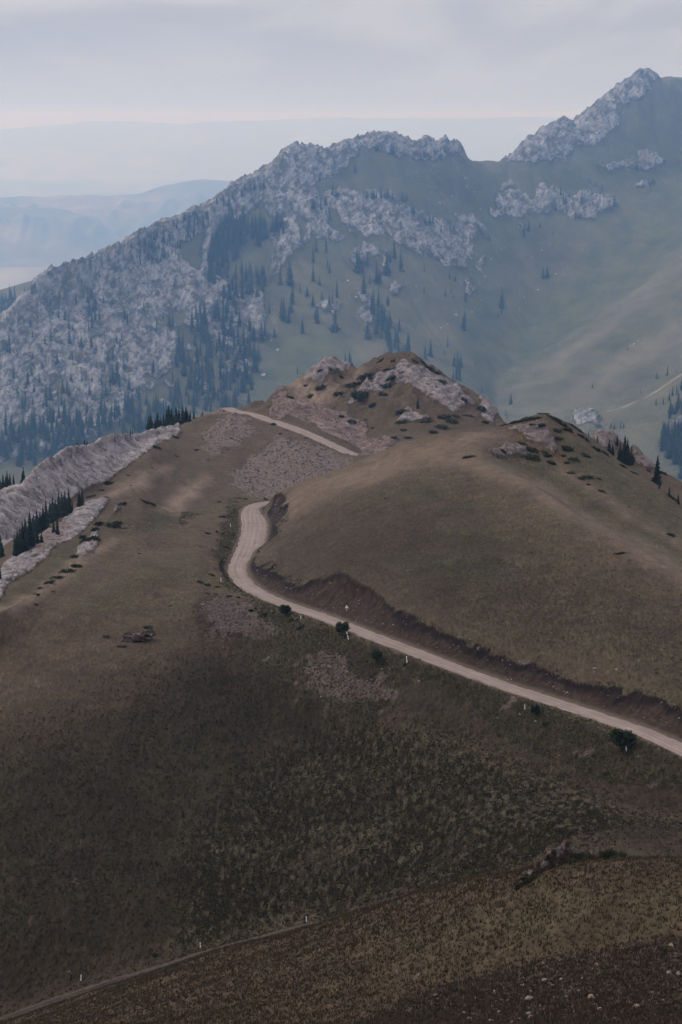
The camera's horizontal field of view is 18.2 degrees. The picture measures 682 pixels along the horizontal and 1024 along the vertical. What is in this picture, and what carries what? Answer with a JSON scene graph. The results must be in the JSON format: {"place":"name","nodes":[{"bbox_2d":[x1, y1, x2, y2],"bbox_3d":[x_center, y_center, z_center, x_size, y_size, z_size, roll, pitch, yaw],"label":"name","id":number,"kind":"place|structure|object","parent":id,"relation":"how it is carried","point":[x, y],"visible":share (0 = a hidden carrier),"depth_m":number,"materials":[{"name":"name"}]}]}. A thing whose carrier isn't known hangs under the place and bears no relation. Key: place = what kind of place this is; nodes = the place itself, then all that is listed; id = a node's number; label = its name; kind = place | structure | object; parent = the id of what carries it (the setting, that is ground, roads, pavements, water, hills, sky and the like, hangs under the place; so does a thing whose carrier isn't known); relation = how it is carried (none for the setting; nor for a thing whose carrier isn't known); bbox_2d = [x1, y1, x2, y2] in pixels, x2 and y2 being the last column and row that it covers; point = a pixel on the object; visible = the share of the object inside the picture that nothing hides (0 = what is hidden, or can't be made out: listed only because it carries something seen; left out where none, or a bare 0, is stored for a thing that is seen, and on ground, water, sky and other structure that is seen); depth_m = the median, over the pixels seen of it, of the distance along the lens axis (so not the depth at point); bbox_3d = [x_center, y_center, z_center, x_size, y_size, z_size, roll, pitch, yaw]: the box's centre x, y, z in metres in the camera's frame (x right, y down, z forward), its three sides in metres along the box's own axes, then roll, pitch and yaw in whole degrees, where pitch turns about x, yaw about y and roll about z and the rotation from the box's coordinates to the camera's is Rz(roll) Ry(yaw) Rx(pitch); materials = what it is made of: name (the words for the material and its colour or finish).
{"place":"outdoors","nodes":[
{"label":"outdoors","id":0,"kind":"place"},
{"bbox_2d":[0,179,234,266],"bbox_3d":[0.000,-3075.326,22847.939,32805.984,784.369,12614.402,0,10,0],"label":"distant hills","id":1,"kind":"structure","parent":0,"point":[56,231],"depth_m":23083.80,"materials":[{"name":"soil"}]},
{"bbox_2d":[0,179,235,289],"bbox_3d":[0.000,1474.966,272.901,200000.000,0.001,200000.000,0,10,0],"label":"lake","id":2,"kind":"structure","parent":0,"point":[10,276],"depth_m":45698.66,"materials":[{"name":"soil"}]},
{"bbox_2d":[0,922,319,1021],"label":"dirt track","id":3,"kind":"structure","parent":0,"point":[59,999],"depth_m":311.74,"materials":[{"name":"soil"}]},
{"bbox_2d":[0,117,574,179],"bbox_3d":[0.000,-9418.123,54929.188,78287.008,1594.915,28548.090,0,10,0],"label":"mountains","id":4,"kind":"structure","parent":0,"point":[148,150],"depth_m":56905.04,"materials":[{"name":"soil"}]},
{"bbox_2d":[221,408,357,455],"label":"gravel road","id":5,"kind":"structure","parent":0,"point":[326,442],"depth_m":869.29,"materials":[{"name":"gravel"}]},
{"bbox_2d":[0,351,681,1023],"bbox_3d":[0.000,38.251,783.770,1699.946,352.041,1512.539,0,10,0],"label":"hillside","id":6,"kind":"structure","parent":0,"point":[430,533],"depth_m":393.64,"materials":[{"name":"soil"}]},
{"bbox_2d":[0,534,3,557],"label":"spruce","id":7,"kind":"object","parent":6,"relation":"on","point":[1,553],"visible":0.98,"depth_m":584.81,"materials":[{"name":"green plant"}]},
{"bbox_2d":[13,532,20,555],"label":"spruce","id":8,"kind":"object","parent":6,"relation":"on","point":[17,552],"visible":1,"depth_m":565.70,"materials":[{"name":"green plant"}]},
{"bbox_2d":[18,528,23,552],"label":"spruce","id":9,"kind":"object","parent":6,"relation":"on","point":[20,543],"visible":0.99,"depth_m":567.54,"materials":[{"name":"green plant"}]},
{"bbox_2d":[20,523,24,551],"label":"spruce","id":10,"kind":"object","parent":6,"relation":"on","point":[22,532],"visible":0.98,"depth_m":568.55,"materials":[{"name":"green plant"}]},
{"bbox_2d":[23,519,31,550],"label":"spruce","id":11,"kind":"object","parent":6,"relation":"on","point":[27,543],"visible":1,"depth_m":568.71,"materials":[{"name":"green plant"}]},
{"bbox_2d":[27,510,33,546],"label":"spruce","id":12,"kind":"object","parent":6,"relation":"on","point":[30,530],"visible":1,"depth_m":570.16,"materials":[{"name":"green plant"}]},
{"bbox_2d":[33,514,38,538],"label":"spruce","id":13,"kind":"object","parent":6,"relation":"on","point":[35,526],"visible":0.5,"depth_m":592.42,"materials":[{"name":"green plant"}]},
{"bbox_2d":[35,509,41,533],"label":"spruce","id":14,"kind":"object","parent":6,"relation":"on","point":[39,531],"visible":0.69,"depth_m":616.51,"materials":[{"name":"green plant"}]},
{"bbox_2d":[41,508,47,529],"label":"spruce","id":15,"kind":"object","parent":6,"relation":"on","point":[44,522],"visible":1,"depth_m":621.72,"materials":[{"name":"green plant"}]},
{"bbox_2d":[44,498,49,526],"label":"spruce","id":16,"kind":"object","parent":6,"relation":"on","point":[46,514],"visible":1,"depth_m":625.50,"materials":[{"name":"green plant"}]},
{"bbox_2d":[48,501,53,523],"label":"spruce","id":17,"kind":"object","parent":6,"relation":"on","point":[50,515],"visible":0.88,"depth_m":634.13,"materials":[{"name":"green plant"}]},
{"bbox_2d":[51,497,57,520],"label":"spruce","id":18,"kind":"object","parent":6,"relation":"on","point":[54,516],"visible":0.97,"depth_m":637.34,"materials":[{"name":"green plant"}]},
{"bbox_2d":[56,493,61,516],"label":"spruce","id":19,"kind":"object","parent":6,"relation":"on","point":[58,504],"visible":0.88,"depth_m":644.78,"materials":[{"name":"green plant"}]},
{"bbox_2d":[59,490,69,516],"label":"spruce","id":20,"kind":"object","parent":6,"relation":"on","point":[65,510],"visible":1,"depth_m":624.39,"materials":[{"name":"green plant"}]},
{"bbox_2d":[58,567,76,573],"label":"juniper patch","id":21,"kind":"object","parent":6,"relation":"on","point":[68,570],"visible":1,"depth_m":463.34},
{"bbox_2d":[66,488,72,513],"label":"spruce","id":22,"kind":"object","parent":6,"relation":"on","point":[68,501],"visible":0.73,"depth_m":630.77,"materials":[{"name":"green plant"}]},
{"bbox_2d":[76,492,82,506],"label":"spruce","id":23,"kind":"object","parent":6,"relation":"on","point":[79,503],"visible":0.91,"depth_m":646.26,"materials":[{"name":"green plant"}]},
{"bbox_2d":[102,522,121,528],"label":"juniper patch","id":24,"kind":"object","parent":6,"relation":"on","point":[111,525],"visible":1,"depth_m":515.61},
{"bbox_2d":[120,630,155,642],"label":"rock outcrop","id":25,"kind":"object","parent":6,"relation":"on","point":[139,636],"visible":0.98,"depth_m":421.15,"materials":[{"name":"stone"}]},
{"bbox_2d":[148,413,152,429],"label":"spruce","id":26,"kind":"object","parent":6,"relation":"on","point":[150,425],"visible":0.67,"depth_m":863.01,"materials":[{"name":"green plant"}]},
{"bbox_2d":[165,405,172,425],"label":"spruce","id":27,"kind":"object","parent":6,"relation":"on","point":[168,417],"visible":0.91,"depth_m":882.78,"materials":[{"name":"green plant"}]},
{"bbox_2d":[174,407,178,423],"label":"spruce","id":28,"kind":"object","parent":6,"relation":"on","point":[176,418],"visible":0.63,"depth_m":903.25,"materials":[{"name":"green plant"}]},
{"bbox_2d":[181,408,185,423],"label":"spruce","id":29,"kind":"object","parent":6,"relation":"on","point":[183,421],"visible":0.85,"depth_m":905.65,"materials":[{"name":"green plant"}]},
{"bbox_2d":[279,605,291,615],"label":"bush","id":30,"kind":"object","parent":6,"relation":"on","point":[284,609],"visible":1,"depth_m":428.98,"materials":[{"name":"green plant"}]},
{"bbox_2d":[314,384,329,390],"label":"juniper patch","id":31,"kind":"object","parent":6,"relation":"on","point":[318,388],"visible":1,"depth_m":933.15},
{"bbox_2d":[335,622,349,635],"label":"bush","id":32,"kind":"object","parent":6,"relation":"on","point":[343,627],"visible":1,"depth_m":403.78,"materials":[{"name":"green plant"}]},
{"bbox_2d":[344,382,357,388],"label":"juniper patch","id":33,"kind":"object","parent":6,"relation":"on","point":[351,385],"visible":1,"depth_m":936.66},
{"bbox_2d":[349,389,366,401],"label":"juniper patch","id":34,"kind":"object","parent":6,"relation":"on","point":[355,394],"visible":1,"depth_m":918.93,"materials":[{"name":"plant"}]},
{"bbox_2d":[357,372,374,379],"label":"juniper patch","id":35,"kind":"object","parent":6,"relation":"on","point":[364,376],"visible":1,"depth_m":940.50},
{"bbox_2d":[371,649,382,663],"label":"bush","id":36,"kind":"object","parent":6,"relation":"on","point":[377,655],"visible":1,"depth_m":389.04,"materials":[{"name":"green plant"}]},
{"bbox_2d":[394,408,409,415],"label":"juniper patch","id":37,"kind":"object","parent":6,"relation":"on","point":[400,411],"visible":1,"depth_m":896.38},
{"bbox_2d":[126,390,681,1023],"bbox_3d":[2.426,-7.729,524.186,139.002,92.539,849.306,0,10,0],"label":"gravel","id":38,"kind":"structure","parent":6,"relation":"on","point":[286,486],"depth_m":768.18,"materials":[{"name":"gravel"}]},
{"bbox_2d":[435,424,451,429],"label":"juniper patch","id":39,"kind":"object","parent":6,"relation":"on","point":[443,426],"visible":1,"depth_m":878.83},
{"bbox_2d":[437,414,451,418],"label":"juniper patch","id":40,"kind":"object","parent":6,"relation":"on","point":[444,416],"visible":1,"depth_m":891.13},
{"bbox_2d":[445,418,458,423],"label":"juniper patch","id":41,"kind":"object","parent":6,"relation":"on","point":[450,420],"visible":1,"depth_m":887.32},
{"bbox_2d":[520,870,538,880],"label":"rock outcrop","id":42,"kind":"object","parent":6,"relation":"on","point":[528,873],"visible":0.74,"depth_m":158.92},
{"bbox_2d":[521,873,538,885],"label":"juniper patch","id":43,"kind":"object","parent":6,"relation":"on","point":[530,879],"visible":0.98,"depth_m":157.43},
{"bbox_2d":[521,452,540,461],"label":"juniper patch","id":44,"kind":"object","parent":6,"relation":"on","point":[534,457],"visible":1,"depth_m":527.37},
{"bbox_2d":[525,445,539,453],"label":"juniper patch","id":45,"kind":"object","parent":6,"relation":"on","point":[531,449],"visible":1,"depth_m":533.29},
{"bbox_2d":[530,704,540,715],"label":"bush","id":46,"kind":"object","parent":6,"relation":"on","point":[535,709],"visible":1,"depth_m":356.91,"materials":[{"name":"green plant"}]},
{"bbox_2d":[534,839,590,872],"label":"rock outcrop","id":47,"kind":"object","parent":6,"relation":"on","point":[555,854],"visible":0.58,"depth_m":158.36,"materials":[{"name":"stone"}]},
{"bbox_2d":[561,445,573,451],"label":"juniper patch","id":48,"kind":"object","parent":6,"relation":"on","point":[568,449],"visible":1,"depth_m":535.37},
{"bbox_2d":[564,852,585,864],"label":"juniper patch","id":49,"kind":"object","parent":6,"relation":"on","point":[574,857],"visible":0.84,"depth_m":156.67,"materials":[{"name":"plant"}]},
{"bbox_2d":[579,851,594,859],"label":"juniper patch","id":50,"kind":"object","parent":6,"relation":"on","point":[590,857],"visible":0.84,"depth_m":156.72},
{"bbox_2d":[590,848,614,857],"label":"rock outcrop","id":51,"kind":"object","parent":6,"relation":"on","point":[595,853],"visible":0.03,"depth_m":159.48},
{"bbox_2d":[597,847,613,859],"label":"juniper patch","id":52,"kind":"object","parent":6,"relation":"on","point":[603,854],"visible":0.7,"depth_m":156.32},
{"bbox_2d":[605,849,626,858],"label":"juniper patch","id":53,"kind":"object","parent":6,"relation":"on","point":[614,854],"visible":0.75,"depth_m":156.34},
{"bbox_2d":[616,442,623,462],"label":"spruce","id":54,"kind":"object","parent":6,"relation":"on","point":[620,455],"visible":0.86,"depth_m":593.77,"materials":[{"name":"green plant"}]},
{"bbox_2d":[609,728,637,750],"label":"bush","id":55,"kind":"object","parent":6,"relation":"on","point":[620,737],"visible":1,"depth_m":334.42,"materials":[{"name":"green plant"}]},
{"bbox_2d":[621,436,629,464],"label":"spruce","id":56,"kind":"object","parent":6,"relation":"on","point":[624,449],"visible":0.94,"depth_m":596.96,"materials":[{"name":"green plant"}]},
{"bbox_2d":[650,456,661,485],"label":"spruce","id":57,"kind":"object","parent":6,"relation":"on","point":[656,478],"visible":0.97,"depth_m":544.94,"materials":[{"name":"green plant"}]},
{"bbox_2d":[0,67,681,484],"bbox_3d":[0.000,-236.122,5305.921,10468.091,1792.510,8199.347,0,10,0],"label":"mountain","id":58,"kind":"structure","parent":0,"point":[602,299],"depth_m":5576.80,"materials":[{"name":"stone"}]},
{"bbox_2d":[14,425,22,442],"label":"spruce","id":59,"kind":"object","parent":58,"relation":"on","point":[18,438],"visible":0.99,"depth_m":4601.97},
{"bbox_2d":[15,444,24,466],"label":"spruce","id":60,"kind":"object","parent":58,"relation":"on","point":[19,461],"visible":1,"depth_m":4536.64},
{"bbox_2d":[42,421,50,440],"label":"spruce","id":61,"kind":"object","parent":58,"relation":"on","point":[46,435],"visible":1,"depth_m":4610.75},
{"bbox_2d":[71,415,75,436],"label":"spruce","id":62,"kind":"object","parent":58,"relation":"on","point":[73,428],"visible":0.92,"depth_m":4650.53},
{"bbox_2d":[109,366,116,384],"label":"spruce","id":63,"kind":"object","parent":58,"relation":"on","point":[112,379],"visible":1,"depth_m":4859.15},
{"bbox_2d":[114,359,120,381],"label":"spruce","id":64,"kind":"object","parent":58,"relation":"on","point":[117,375],"visible":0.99,"depth_m":4890.02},
{"bbox_2d":[122,390,128,410],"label":"spruce","id":65,"kind":"object","parent":58,"relation":"on","point":[125,404],"visible":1,"depth_m":4741.53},
{"bbox_2d":[173,379,180,399],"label":"spruce","id":66,"kind":"object","parent":58,"relation":"on","point":[175,392],"visible":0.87,"depth_m":4903.53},
{"bbox_2d":[174,344,180,367],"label":"spruce","id":67,"kind":"object","parent":58,"relation":"on","point":[176,358],"visible":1,"depth_m":5052.83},
{"bbox_2d":[180,357,188,376],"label":"spruce","id":68,"kind":"object","parent":58,"relation":"on","point":[184,372],"visible":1,"depth_m":5027.63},
{"bbox_2d":[190,387,197,406],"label":"spruce","id":69,"kind":"object","parent":58,"relation":"on","point":[193,397],"visible":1,"depth_m":4866.75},
{"bbox_2d":[193,342,200,360],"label":"spruce","id":70,"kind":"object","parent":58,"relation":"on","point":[196,353],"visible":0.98,"depth_m":5092.51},
{"bbox_2d":[194,313,200,332],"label":"spruce","id":71,"kind":"object","parent":58,"relation":"on","point":[197,326],"visible":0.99,"depth_m":5218.35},
{"bbox_2d":[194,376,200,391],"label":"spruce","id":72,"kind":"object","parent":58,"relation":"on","point":[198,382],"visible":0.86,"depth_m":4961.46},
{"bbox_2d":[203,322,211,342],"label":"spruce","id":73,"kind":"object","parent":58,"relation":"on","point":[207,329],"visible":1,"depth_m":5199.10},
{"bbox_2d":[206,374,212,393],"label":"spruce","id":74,"kind":"object","parent":58,"relation":"on","point":[210,387],"visible":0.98,"depth_m":4921.94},
{"bbox_2d":[210,377,216,399],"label":"spruce","id":75,"kind":"object","parent":58,"relation":"on","point":[213,393],"visible":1,"depth_m":4898.96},
{"bbox_2d":[217,330,222,347],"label":"spruce","id":76,"kind":"object","parent":58,"relation":"on","point":[219,340],"visible":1,"depth_m":5171.96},
{"bbox_2d":[220,313,228,334],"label":"spruce","id":77,"kind":"object","parent":58,"relation":"on","point":[223,324],"visible":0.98,"depth_m":5237.94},
{"bbox_2d":[221,370,227,390],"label":"spruce","id":78,"kind":"object","parent":58,"relation":"on","point":[224,383],"visible":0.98,"depth_m":4972.79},
{"bbox_2d":[224,298,228,321],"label":"spruce","id":79,"kind":"object","parent":58,"relation":"on","point":[226,312],"visible":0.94,"depth_m":5295.08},
{"bbox_2d":[226,281,232,300],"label":"spruce","id":80,"kind":"object","parent":58,"relation":"on","point":[229,294],"visible":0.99,"depth_m":5363.08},
{"bbox_2d":[229,363,236,383],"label":"spruce","id":81,"kind":"object","parent":58,"relation":"on","point":[233,378],"visible":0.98,"depth_m":5025.93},
{"bbox_2d":[232,357,240,377],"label":"spruce","id":82,"kind":"object","parent":58,"relation":"on","point":[235,366],"visible":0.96,"depth_m":5061.85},
{"bbox_2d":[237,306,241,326],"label":"spruce","id":83,"kind":"object","parent":58,"relation":"on","point":[239,321],"visible":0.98,"depth_m":5286.56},
{"bbox_2d":[239,372,246,392],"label":"spruce","id":84,"kind":"object","parent":58,"relation":"on","point":[241,388],"visible":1,"depth_m":4966.69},
{"bbox_2d":[240,343,248,360],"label":"spruce","id":85,"kind":"object","parent":58,"relation":"on","point":[243,355],"visible":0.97,"depth_m":5144.65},
{"bbox_2d":[241,329,247,346],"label":"spruce","id":86,"kind":"object","parent":58,"relation":"on","point":[244,338],"visible":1,"depth_m":5179.40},
{"bbox_2d":[247,338,252,356],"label":"spruce","id":87,"kind":"object","parent":58,"relation":"on","point":[249,349],"visible":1,"depth_m":5163.10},
{"bbox_2d":[254,353,260,371],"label":"spruce","id":88,"kind":"object","parent":58,"relation":"on","point":[257,364],"visible":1,"depth_m":5081.37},
{"bbox_2d":[258,319,265,341],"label":"spruce","id":89,"kind":"object","parent":58,"relation":"on","point":[261,333],"visible":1,"depth_m":5219.83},
{"bbox_2d":[281,296,286,321],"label":"spruce","id":90,"kind":"object","parent":58,"relation":"on","point":[283,317],"visible":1,"depth_m":5315.63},
{"bbox_2d":[286,306,290,323],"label":"spruce","id":91,"kind":"object","parent":58,"relation":"on","point":[288,319],"visible":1,"depth_m":5307.11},
{"bbox_2d":[285,258,293,285],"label":"spruce","id":92,"kind":"object","parent":58,"relation":"on","point":[288,273],"visible":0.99,"depth_m":5466.53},
{"bbox_2d":[329,306,340,332],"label":"spruce","id":93,"kind":"object","parent":58,"relation":"on","point":[335,325],"visible":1,"depth_m":5282.62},
{"bbox_2d":[0,140,681,464],"bbox_3d":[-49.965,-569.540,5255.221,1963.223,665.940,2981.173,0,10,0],"label":"distant forest","id":94,"kind":"object","parent":58,"relation":"on","point":[255,227],"visible":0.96,"depth_m":5166.52,"materials":[{"name":"plant"}]},
{"bbox_2d":[353,248,361,273],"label":"spruce","id":95,"kind":"object","parent":58,"relation":"on","point":[357,266],"visible":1,"depth_m":5578.22,"materials":[{"name":"plant"}]},
{"bbox_2d":[361,273,366,293],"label":"spruce","id":96,"kind":"object","parent":58,"relation":"on","point":[363,287],"visible":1,"depth_m":5466.79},
{"bbox_2d":[363,319,371,339],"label":"spruce","id":97,"kind":"object","parent":58,"relation":"on","point":[367,334],"visible":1,"depth_m":5260.18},
{"bbox_2d":[370,291,376,314],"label":"spruce","id":98,"kind":"object","parent":58,"relation":"on","point":[373,310],"visible":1,"depth_m":5407.71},
{"bbox_2d":[374,260,381,284],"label":"spruce","id":99,"kind":"object","parent":58,"relation":"on","point":[376,282],"visible":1,"depth_m":5555.32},
{"bbox_2d":[375,306,381,325],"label":"spruce","id":100,"kind":"object","parent":58,"relation":"on","point":[378,319],"visible":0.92,"depth_m":5354.19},
{"bbox_2d":[376,289,381,307],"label":"spruce","id":101,"kind":"object","parent":58,"relation":"on","point":[378,300],"visible":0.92,"depth_m":5450.62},
{"bbox_2d":[379,311,384,331],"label":"spruce","id":102,"kind":"object","parent":58,"relation":"on","point":[383,323],"visible":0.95,"depth_m":5323.32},
{"bbox_2d":[382,251,392,276],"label":"spruce","id":103,"kind":"object","parent":58,"relation":"on","point":[387,271],"visible":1,"depth_m":5607.88,"materials":[{"name":"plant"}]},
{"bbox_2d":[398,249,404,271],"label":"spruce","id":104,"kind":"object","parent":58,"relation":"on","point":[400,267],"visible":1,"depth_m":5651.73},
{"bbox_2d":[427,340,433,356],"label":"spruce","id":105,"kind":"object","parent":58,"relation":"on","point":[430,350],"visible":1,"depth_m":5218.43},
{"bbox_2d":[462,307,467,330],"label":"spruce","id":106,"kind":"object","parent":58,"relation":"on","point":[464,322],"visible":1,"depth_m":5520.93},
{"bbox_2d":[498,288,505,308],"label":"spruce","id":107,"kind":"object","parent":58,"relation":"on","point":[502,298],"visible":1,"depth_m":5788.39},
{"bbox_2d":[658,423,666,446],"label":"spruce","id":108,"kind":"object","parent":58,"relation":"on","point":[664,433],"visible":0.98,"depth_m":3946.61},
{"bbox_2d":[674,447,678,464],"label":"spruce","id":109,"kind":"object","parent":58,"relation":"on","point":[676,459],"visible":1,"depth_m":3881.39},
{"bbox_2d":[0,0,681,128],"label":"sky","id":110,"kind":"structure","parent":0,"point":[62,61],"materials":[{"name":"grey"}]},
{"bbox_2d":[228,501,681,755],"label":"gravel road","id":111,"kind":"structure","parent":0,"point":[252,538],"depth_m":396.84,"materials":[{"name":"gravel"}]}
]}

